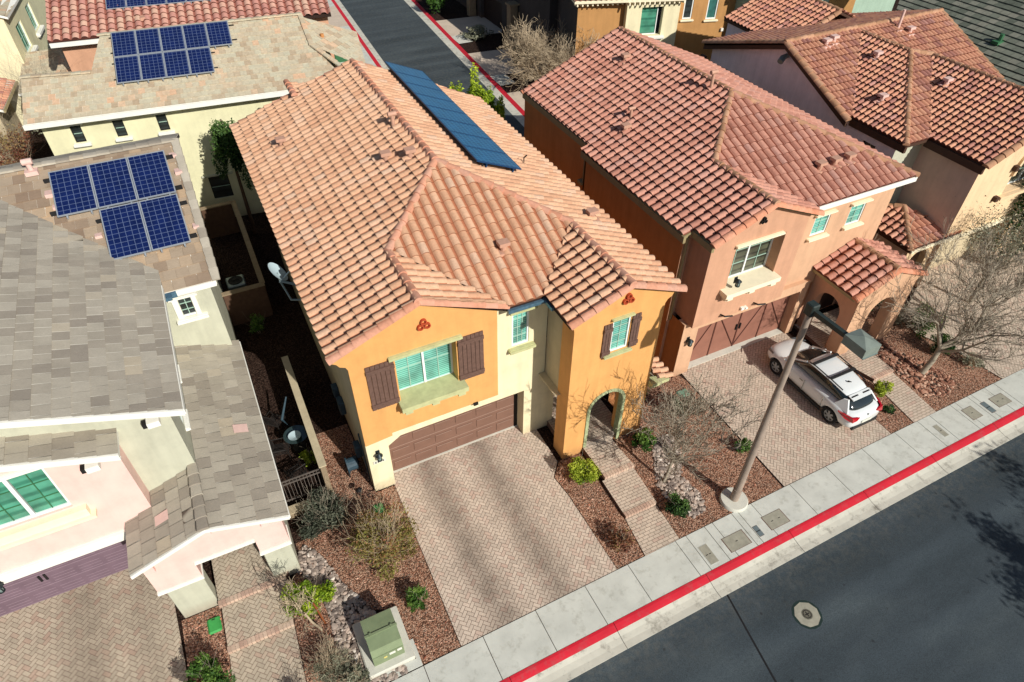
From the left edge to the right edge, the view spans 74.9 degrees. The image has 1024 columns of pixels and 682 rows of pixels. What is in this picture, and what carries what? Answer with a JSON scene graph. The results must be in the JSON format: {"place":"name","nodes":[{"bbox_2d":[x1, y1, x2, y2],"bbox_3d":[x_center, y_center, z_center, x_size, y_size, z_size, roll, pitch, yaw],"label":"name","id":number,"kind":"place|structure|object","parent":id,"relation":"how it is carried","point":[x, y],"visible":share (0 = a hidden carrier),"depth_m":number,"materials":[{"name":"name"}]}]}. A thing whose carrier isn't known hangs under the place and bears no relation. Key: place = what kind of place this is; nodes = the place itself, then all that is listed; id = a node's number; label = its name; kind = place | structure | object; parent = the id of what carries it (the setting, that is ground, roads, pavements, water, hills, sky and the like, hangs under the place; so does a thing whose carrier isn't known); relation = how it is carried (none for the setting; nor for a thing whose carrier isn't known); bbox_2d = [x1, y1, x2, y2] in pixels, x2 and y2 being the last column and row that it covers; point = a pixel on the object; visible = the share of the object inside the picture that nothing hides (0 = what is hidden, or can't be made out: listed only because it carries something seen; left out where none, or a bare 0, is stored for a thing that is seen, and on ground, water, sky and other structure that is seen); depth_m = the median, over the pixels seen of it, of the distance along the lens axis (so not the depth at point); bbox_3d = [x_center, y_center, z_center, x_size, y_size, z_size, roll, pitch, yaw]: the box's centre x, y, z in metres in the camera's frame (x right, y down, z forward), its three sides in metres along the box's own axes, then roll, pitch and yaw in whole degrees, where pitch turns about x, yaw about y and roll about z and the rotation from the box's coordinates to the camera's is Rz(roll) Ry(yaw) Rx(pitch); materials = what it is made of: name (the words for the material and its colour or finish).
{"place":"outdoors","nodes":[
{"label":"outdoors","id":0,"kind":"place"},
{"bbox_2d":[0,0,61,124],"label":"stucco house","id":1,"kind":"structure","parent":0,"point":[23,23],"depth_m":43.49,"materials":[{"name":"beige paint"}]},
{"bbox_2d":[0,569,187,681],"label":"driveway","id":2,"kind":"structure","parent":0,"point":[33,638],"depth_m":20.45,"materials":[{"name":"beige brick"}]},
{"bbox_2d":[45,0,334,71],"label":"stucco house","id":3,"kind":"structure","parent":0,"point":[74,27],"depth_m":41.00,"materials":[{"name":"tile"}]},
{"bbox_2d":[19,12,365,221],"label":"stucco house","id":4,"kind":"structure","parent":0,"point":[187,82],"depth_m":33.45,"materials":[{"name":"stone"}]},
{"bbox_2d":[208,175,233,197],"bbox_3d":[-15.782,-8.412,36.291,1.000,1.300,0.080,-14,45,-15],"label":"window","id":5,"kind":"structure","parent":4,"relation":"in","point":[220,187],"depth_m":36.33,"materials":[{"name":"glass"}]},
{"bbox_2d":[231,200,272,311],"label":"block wall","id":6,"kind":"structure","parent":0,"point":[248,245],"depth_m":32.50,"materials":[{"name":"concrete"}]},
{"bbox_2d":[340,0,523,136],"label":"road","id":7,"kind":"structure","parent":0,"point":[400,32],"depth_m":57.77,"materials":[{"name":"grey asphalt"}]},
{"bbox_2d":[436,16,501,35],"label":"driveway","id":8,"kind":"structure","parent":0,"point":[453,27],"depth_m":61.14,"materials":[{"name":"grey concrete"}]},
{"bbox_2d":[394,426,616,645],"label":"driveway","id":9,"kind":"structure","parent":0,"point":[441,468],"depth_m":23.19,"materials":[{"name":"beige brick"}]},
{"bbox_2d":[468,49,550,75],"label":"driveway","id":10,"kind":"structure","parent":0,"point":[487,61],"depth_m":54.53,"materials":[{"name":"grey concrete"}]},
{"bbox_2d":[25,0,1001,681],"bbox_3d":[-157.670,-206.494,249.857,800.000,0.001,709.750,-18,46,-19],"label":"ground","id":11,"kind":"structure","parent":0,"point":[285,330],"depth_m":29.70,"materials":[{"name":"brown soil"}]},
{"bbox_2d":[0,78,25,164],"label":"stucco house","id":12,"kind":"structure","parent":11,"relation":"on","point":[6,105],"depth_m":41.63,"materials":[{"name":"paint"}]},
{"bbox_2d":[0,100,45,165],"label":"shrub","id":13,"kind":"object","parent":11,"relation":"on","point":[12,153],"visible":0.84,"depth_m":39.25,"materials":[{"name":"brown plant"}]},
{"bbox_2d":[0,133,300,617],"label":"stucco house","id":14,"kind":"structure","parent":11,"relation":"on","point":[134,440],"depth_m":19.96,"materials":[{"name":"grey stone"}]},
{"bbox_2d":[0,469,70,527],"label":"window","id":15,"kind":"structure","parent":14,"relation":"in","point":[42,495],"depth_m":17.75,"materials":[{"name":"teal glass"}]},
{"bbox_2d":[0,540,127,616],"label":"garage door","id":16,"kind":"structure","parent":14,"relation":"in","point":[31,589],"depth_m":21.06,"materials":[{"name":"metal"}]},
{"bbox_2d":[182,606,231,681],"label":"gravel bed","id":17,"kind":"object","parent":11,"relation":"on","point":[203,642],"visible":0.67,"depth_m":20.42,"materials":[{"name":"brown gravel"}]},
{"bbox_2d":[176,644,236,681],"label":"shrub","id":18,"kind":"object","parent":17,"relation":"on","point":[206,665],"visible":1,"depth_m":19.01,"materials":[{"name":"green plant"}]},
{"bbox_2d":[199,201,239,238],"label":"block wall","id":19,"kind":"structure","parent":11,"relation":"on","point":[220,219],"depth_m":35.63,"materials":[{"name":"brown concrete"}]},
{"bbox_2d":[209,117,257,233],"bbox_3d":[-14.003,-8.394,34.235,2.063,6.704,2.055,-18,46,-19],"label":"leafy tree","id":20,"kind":"object","parent":11,"relation":"on","point":[223,138],"visible":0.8,"depth_m":32.97,"materials":[{"name":"green plant"}]},
{"bbox_2d":[221,282,272,325],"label":"block wall","id":21,"kind":"structure","parent":11,"relation":"on","point":[243,304],"depth_m":30.51,"materials":[{"name":"brown concrete"}]},
{"bbox_2d":[221,572,289,608],"bbox_3d":[-8.713,7.079,22.459,2.520,0.340,3.100,-18,46,-19],"label":"walkway base","id":22,"kind":"object","parent":11,"relation":"on","point":[287,575],"visible":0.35,"depth_m":21.77,"materials":[{"name":"grey concrete"}]},
{"bbox_2d":[211,542,287,600],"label":"walkway","id":23,"kind":"structure","parent":22,"relation":"on","point":[235,577],"depth_m":21.75,"materials":[{"name":"grey concrete"}]},
{"bbox_2d":[281,355,332,491],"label":"block wall","id":24,"kind":"structure","parent":11,"relation":"on","point":[318,454],"depth_m":24.40,"materials":[{"name":"beige paint"}]},
{"bbox_2d":[293,572,341,681],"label":"gravel bed","id":25,"kind":"object","parent":11,"relation":"on","point":[315,636],"visible":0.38,"depth_m":20.53,"materials":[{"name":"brown gravel"}]},
{"bbox_2d":[271,577,322,637],"bbox_3d":[-6.271,7.935,19.627,1.326,2.955,1.982,-28,50,-27],"label":"bare tree","id":26,"kind":"object","parent":25,"relation":"on","point":[286,600],"visible":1,"depth_m":19.54,"materials":[{"name":"plant"}]},
{"bbox_2d":[280,575,336,618],"bbox_3d":[-6.377,7.939,20.831,1.658,1.249,1.380,1,43,1],"label":"shrub","id":27,"kind":"object","parent":25,"relation":"on","point":[329,593],"visible":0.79,"depth_m":20.80,"materials":[{"name":"green plant"}]},
{"bbox_2d":[293,626,354,681],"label":"shrub","id":28,"kind":"object","parent":25,"relation":"on","point":[328,667],"visible":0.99,"depth_m":19.42,"materials":[{"name":"brown plant"}]},
{"bbox_2d":[291,478,351,541],"bbox_3d":[-6.440,5.662,22.760,2.279,1.946,1.998,-18,46,-19],"label":"shrub","id":29,"kind":"object","parent":11,"relation":"on","point":[318,510],"visible":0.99,"depth_m":22.77,"materials":[{"name":"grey plant"}]},
{"bbox_2d":[296,424,460,664],"bbox_3d":[-5.401,6.736,23.032,3.800,0.001,10.060,-18,46,-19],"label":"gravel bed","id":30,"kind":"object","parent":11,"relation":"on","point":[373,592],"visible":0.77,"depth_m":22.25,"materials":[{"name":"brown gravel"}]},
{"bbox_2d":[297,544,407,681],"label":"river rocks","id":31,"kind":"object","parent":30,"relation":"on","point":[319,569],"visible":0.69,"depth_m":21.15,"materials":[{"name":"grey stone"}]},
{"bbox_2d":[329,653,377,681],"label":"shrub","id":32,"kind":"object","parent":31,"relation":"on","point":[349,675],"visible":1,"depth_m":19.29,"materials":[{"name":"grey plant"}]},
{"bbox_2d":[332,477,435,582],"bbox_3d":[-4.206,5.957,21.515,3.177,3.243,3.700,-18,46,-19],"label":"shrub","id":33,"kind":"object","parent":30,"relation":"on","point":[386,541],"visible":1,"depth_m":21.54,"materials":[{"name":"brown plant"}]},
{"bbox_2d":[352,606,415,679],"bbox_3d":[-3.914,8.831,20.071,1.440,1.100,1.780,-18,46,-19],"label":"transformer box","id":34,"kind":"object","parent":30,"relation":"on","point":[383,642],"visible":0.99,"depth_m":19.79,"materials":[{"name":"metal"}]},
{"bbox_2d":[405,580,427,612],"bbox_3d":[-2.967,8.068,21.036,0.802,0.818,0.791,-12,45,-13],"label":"shrub","id":35,"kind":"object","parent":30,"relation":"on","point":[415,595],"visible":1,"depth_m":21.03,"materials":[{"name":"green plant"}]},
{"bbox_2d":[229,58,687,490],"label":"stucco house","id":36,"kind":"structure","parent":11,"relation":"on","point":[463,244],"depth_m":22.68,"materials":[{"name":"tile"}]},
{"bbox_2d":[395,343,453,390],"bbox_3d":[-2.904,0.660,21.793,2.030,2.000,0.085,-18,46,-19],"label":"window","id":37,"kind":"structure","parent":36,"relation":"in","point":[437,362],"depth_m":22.00,"materials":[{"name":"teal glass"}]},
{"bbox_2d":[389,394,513,470],"bbox_3d":[-2.182,3.166,24.940,5.010,2.590,0.090,-18,46,-19],"label":"garage door","id":38,"kind":"structure","parent":36,"relation":"in","point":[409,448],"depth_m":25.12,"materials":[{"name":"brown metal"}]},
{"bbox_2d":[512,311,528,345],"bbox_3d":[0.252,-0.498,22.401,0.640,1.540,0.080,-18,46,-19],"label":"window","id":39,"kind":"structure","parent":36,"relation":"in","point":[520,322],"depth_m":22.47,"materials":[{"name":"teal glass"}]},
{"bbox_2d":[610,317,630,351],"bbox_3d":[3.551,-0.266,22.175,0.710,1.410,0.080,-18,46,-19],"label":"window","id":40,"kind":"structure","parent":36,"relation":"in","point":[619,337],"depth_m":22.25,"materials":[{"name":"glass"}]},
{"bbox_2d":[404,0,523,126],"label":"gutter","id":41,"kind":"object","parent":11,"relation":"on","point":[497,93],"depth_m":54.86,"materials":[{"name":"concrete"}]},
{"bbox_2d":[411,0,524,115],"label":"curb","id":42,"kind":"structure","parent":41,"relation":"on","point":[483,71],"depth_m":54.67,"materials":[{"name":"red paint"}]},
{"bbox_2d":[457,0,557,54],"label":"stucco house","id":43,"kind":"structure","parent":11,"relation":"on","point":[504,13],"depth_m":55.51,"materials":[{"name":"brown"}]},
{"bbox_2d":[484,0,501,28],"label":"garage door","id":44,"kind":"structure","parent":43,"relation":"in","point":[492,8],"depth_m":60.64,"materials":[{"name":"brown wood"}]},
{"bbox_2d":[497,14,603,91],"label":"bare tree","id":45,"kind":"object","parent":11,"relation":"on","point":[542,61],"visible":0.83,"depth_m":48.79,"materials":[{"name":"plant"}]},
{"bbox_2d":[547,421,613,479],"bbox_3d":[2.925,3.472,26.429,2.500,0.330,4.780,-18,46,-19],"label":"walkway base","id":46,"kind":"object","parent":11,"relation":"on","point":[586,455],"visible":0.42,"depth_m":25.55,"materials":[{"name":"grey concrete"}]},
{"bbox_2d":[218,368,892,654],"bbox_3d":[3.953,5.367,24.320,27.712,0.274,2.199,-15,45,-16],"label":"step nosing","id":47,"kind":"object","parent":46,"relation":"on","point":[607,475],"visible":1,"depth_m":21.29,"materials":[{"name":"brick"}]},
{"bbox_2d":[547,395,630,473],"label":"walkway","id":48,"kind":"structure","parent":46,"relation":"on","point":[599,442],"depth_m":25.79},
{"bbox_2d":[184,310,996,677],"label":"gravel chips","id":49,"kind":"object","parent":11,"relation":"on","point":[564,480],"visible":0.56,"depth_m":23.28,"materials":[{"name":"brown gravel"}]},
{"bbox_2d":[555,452,643,568],"bbox_3d":[3.022,5.945,23.953,1.460,0.001,4.700,-18,46,-19],"label":"gravel bed","id":50,"kind":"object","parent":11,"relation":"on","point":[602,499],"visible":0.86,"depth_m":23.85,"materials":[{"name":"brown gravel"}]},
{"bbox_2d":[567,452,601,484],"bbox_3d":[2.603,4.655,24.437,1.206,1.233,1.131,-6,43,-7],"label":"shrub","id":51,"kind":"object","parent":50,"relation":"on","point":[579,468],"visible":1,"depth_m":24.28,"materials":[{"name":"yellow plant"}]},
{"bbox_2d":[607,523,635,552],"bbox_3d":[3.721,6.473,22.484,1.044,1.257,1.090,13,45,13],"label":"shrub","id":52,"kind":"object","parent":50,"relation":"on","point":[625,538],"visible":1,"depth_m":22.58,"materials":[{"name":"brown plant"}]},
{"bbox_2d":[602,481,650,518],"bbox_3d":[4.266,5.529,24.335,1.430,0.200,1.630,-18,46,-19],"label":"walkway base","id":53,"kind":"object","parent":11,"relation":"on","point":[614,501],"visible":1,"depth_m":24.06,"materials":[{"name":"grey concrete"}]},
{"bbox_2d":[603,468,655,516],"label":"walkway","id":54,"kind":"structure","parent":53,"relation":"on","point":[628,491],"depth_m":24.29,"materials":[{"name":"beige brick"}]},
{"bbox_2d":[608,375,782,538],"bbox_3d":[5.850,3.204,26.910,4.820,0.001,9.410,-18,46,-19],"label":"gravel bed","id":55,"kind":"object","parent":11,"relation":"on","point":[726,474],"visible":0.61,"depth_m":25.21,"materials":[{"name":"brown gravel"}]},
{"bbox_2d":[664,491,691,517],"bbox_3d":[5.820,5.728,23.571,1.018,0.883,1.053,-18,46,-19],"label":"shrub","id":56,"kind":"object","parent":55,"relation":"on","point":[677,506],"visible":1,"depth_m":23.48,"materials":[{"name":"green plant"}]},
{"bbox_2d":[652,434,705,518],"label":"river rocks","id":57,"kind":"object","parent":55,"relation":"on","point":[681,482],"visible":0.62,"depth_m":24.65,"materials":[{"name":"grey stone"}]},
{"bbox_2d":[616,361,765,487],"bbox_3d":[5.997,3.103,22.465,5.406,6.271,3.611,2,43,2],"label":"bare tree","id":58,"kind":"object","parent":57,"relation":"on","point":[675,431],"visible":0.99,"depth_m":22.18,"materials":[{"name":"grey plant"}]},
{"bbox_2d":[719,300,881,512],"bbox_3d":[8.352,2.818,20.521,1.000,9.420,2.460,-18,46,-19],"label":"street lamp","id":59,"kind":"object","parent":55,"relation":"on","point":[861,344],"visible":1,"depth_m":19.36,"materials":[{"name":"metal"}]},
{"bbox_2d":[556,0,855,62],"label":"stucco house","id":60,"kind":"structure","parent":11,"relation":"on","point":[689,25],"depth_m":47.80,"materials":[{"name":"yellow paint"}]},
{"bbox_2d":[639,7,658,34],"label":"window","id":61,"kind":"structure","parent":60,"relation":"in","point":[649,15],"depth_m":47.54,"materials":[{"name":"green glass"}]},
{"bbox_2d":[688,328,781,368],"bbox_3d":[9.809,0.379,29.958,5.700,0.075,0.300,-18,46,-19],"label":"garage apron","id":62,"kind":"object","parent":11,"relation":"on","point":[724,351],"visible":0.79,"depth_m":29.95,"materials":[{"name":"concrete"}]},
{"bbox_2d":[734,0,894,12],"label":"stucco house","id":63,"kind":"structure","parent":11,"relation":"on","point":[861,6],"depth_m":51.39,"materials":[{"name":"beige paint"}]},
{"bbox_2d":[793,325,891,381],"bbox_3d":[15.422,0.115,30.228,3.200,0.200,4.150,-18,46,-19],"label":"walkway base","id":64,"kind":"object","parent":11,"relation":"on","point":[817,345],"visible":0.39,"depth_m":30.01,"materials":[{"name":"beige concrete"}]},
{"bbox_2d":[794,308,893,377],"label":"walkway","id":65,"kind":"structure","parent":64,"relation":"on","point":[852,356],"depth_m":30.01,"materials":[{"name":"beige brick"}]},
{"bbox_2d":[701,0,1023,287],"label":"stucco house","id":66,"kind":"structure","parent":11,"relation":"on","point":[934,98],"depth_m":31.93,"materials":[{"name":"tile"}]},
{"bbox_2d":[927,224,998,269],"bbox_3d":[22.884,-5.083,34.076,5.400,2.470,0.060,-18,46,-19],"label":"garage door","id":67,"kind":"structure","parent":66,"relation":"in","point":[960,249],"depth_m":34.35,"materials":[{"name":"beige paint"}]},
{"bbox_2d":[857,374,911,432],"bbox_3d":[14.549,1.681,28.618,1.399,0.001,5.731,-16,45,-17],"label":"gravel bed","id":68,"kind":"object","parent":11,"relation":"on","point":[882,420],"visible":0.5,"depth_m":27.11,"materials":[{"name":"brown gravel"}]},
{"bbox_2d":[872,382,932,422],"bbox_3d":[16.319,2.357,27.932,1.293,0.070,2.498,-14,45,-15],"label":"walkway base","id":69,"kind":"object","parent":11,"relation":"on","point":[901,410],"visible":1,"depth_m":27.40,"materials":[{"name":"grey concrete"}]},
{"bbox_2d":[873,373,935,421],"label":"walkway","id":70,"kind":"structure","parent":69,"relation":"on","point":[908,394],"depth_m":27.78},
{"bbox_2d":[866,303,1000,410],"bbox_3d":[17.713,-0.416,30.890,4.372,0.001,8.936,-13,45,-14],"label":"gravel bed","id":71,"kind":"object","parent":11,"relation":"on","point":[979,376],"visible":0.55,"depth_m":29.26,"materials":[{"name":"brown gravel"}]},
{"bbox_2d":[876,342,956,397],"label":"river rocks","id":72,"kind":"object","parent":71,"relation":"on","point":[917,383],"visible":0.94,"depth_m":28.88,"materials":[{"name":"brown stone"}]},
{"bbox_2d":[903,289,956,339],"bbox_3d":[18.779,-1.137,30.186,2.511,2.043,2.462,-4,43,-5],"label":"shrub","id":73,"kind":"object","parent":71,"relation":"on","point":[922,328],"visible":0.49,"depth_m":30.39,"materials":[{"name":"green plant"}]},
{"bbox_2d":[874,215,1023,377],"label":"bare tree","id":74,"kind":"object","parent":11,"relation":"on","point":[976,327],"visible":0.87,"depth_m":26.64,"materials":[{"name":"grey plant"}]},
{"bbox_2d":[896,0,1023,85],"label":"stucco house","id":75,"kind":"structure","parent":11,"relation":"on","point":[993,30],"depth_m":38.30,"materials":[{"name":"grey tile"}]},
{"bbox_2d":[988,172,1023,269],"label":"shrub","id":76,"kind":"object","parent":11,"relation":"on","point":[1018,213],"visible":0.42,"depth_m":32.77,"materials":[{"name":"green plant"}]},
{"bbox_2d":[392,369,1023,681],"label":"sidewalk","id":77,"kind":"structure","parent":0,"point":[519,644],"depth_m":22.59,"materials":[{"name":"concrete"}]},
{"bbox_2d":[520,26,927,376],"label":"stucco house","id":78,"kind":"structure","parent":0,"point":[742,209],"depth_m":27.51,"materials":[{"name":"brown tile"}]},
{"bbox_2d":[690,295,790,360],"bbox_3d":[9.875,-0.714,29.205,5.576,2.560,0.120,-18,46,-19],"label":"garage door","id":79,"kind":"structure","parent":78,"relation":"in","point":[714,337],"depth_m":29.43,"materials":[{"name":"brown wood"}]},
{"bbox_2d":[728,238,773,277],"bbox_3d":[9.091,-3.389,25.895,2.400,1.900,0.085,-18,46,-19],"label":"window","id":80,"kind":"structure","parent":78,"relation":"in","point":[754,256],"depth_m":26.20,"materials":[{"name":"white plastic"}]},
{"bbox_2d":[682,328,890,485],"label":"driveway","id":81,"kind":"structure","parent":0,"point":[814,456],"depth_m":26.93,"materials":[{"name":"beige brick"}]},
{"bbox_2d":[767,337,882,429],"bbox_3d":[12.769,1.442,27.613,2.260,1.800,4.930,-18,46,-19],"label":"parked car","id":82,"kind":"object","parent":81,"relation":"on","point":[835,388],"visible":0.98,"depth_m":26.72,"materials":[{"name":"white paint"}]},
{"bbox_2d":[568,433,1023,681],"bbox_3d":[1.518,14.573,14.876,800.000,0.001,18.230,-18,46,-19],"label":"road","id":83,"kind":"structure","parent":0,"point":[925,584],"depth_m":21.41,"materials":[{"name":"grey asphalt"}]},
{"bbox_2d":[523,415,1023,681],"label":"gutter","id":84,"kind":"object","parent":83,"relation":"on","point":[603,650],"visible":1,"depth_m":22.51,"materials":[{"name":"concrete"}]},
{"bbox_2d":[500,407,1023,681],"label":"curb","id":85,"kind":"structure","parent":84,"relation":"on","point":[536,668],"depth_m":22.55,"materials":[{"name":"red paint"}]},
{"bbox_2d":[791,600,822,628],"bbox_3d":[9.370,8.685,21.246,0.960,0.060,0.936,-18,46,-19],"label":"manhole cover","id":86,"kind":"object","parent":83,"relation":"on","point":[807,614],"visible":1,"depth_m":21.22,"materials":[{"name":"grey concrete"}]},
{"bbox_2d":[902,241,1023,378],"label":"driveway","id":87,"kind":"structure","parent":0,"point":[1004,350],"depth_m":31.89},
{"bbox_2d":[931,212,1023,321],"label":"bare tree","id":88,"kind":"object","parent":87,"relation":"on","point":[1016,281],"visible":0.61,"depth_m":29.40,"materials":[{"name":"brown plant"}]},
{"bbox_2d":[955,195,1023,303],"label":"leafy tree","id":89,"kind":"object","parent":87,"relation":"on","point":[1012,235],"visible":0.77,"depth_m":30.12,"materials":[{"name":"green plant"}]},
{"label":"walkway base","id":90,"kind":"structure","parent":0,"visible":0},
{"bbox_2d":[626,505,678,555],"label":"walkway","id":91,"kind":"structure","parent":90,"relation":"on","point":[652,532],"depth_m":23.25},
{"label":"walkway base","id":92,"kind":"structure","parent":0,"visible":0},
{"bbox_2d":[222,580,292,650],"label":"walkway","id":93,"kind":"structure","parent":92,"relation":"on","point":[255,615],"depth_m":20.84,"materials":[{"name":"beige brick"}]},
{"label":"walkway base","id":94,"kind":"structure","parent":0,"visible":0},
{"bbox_2d":[230,626,305,681],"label":"walkway","id":95,"kind":"structure","parent":94,"relation":"on","point":[270,659],"depth_m":19.95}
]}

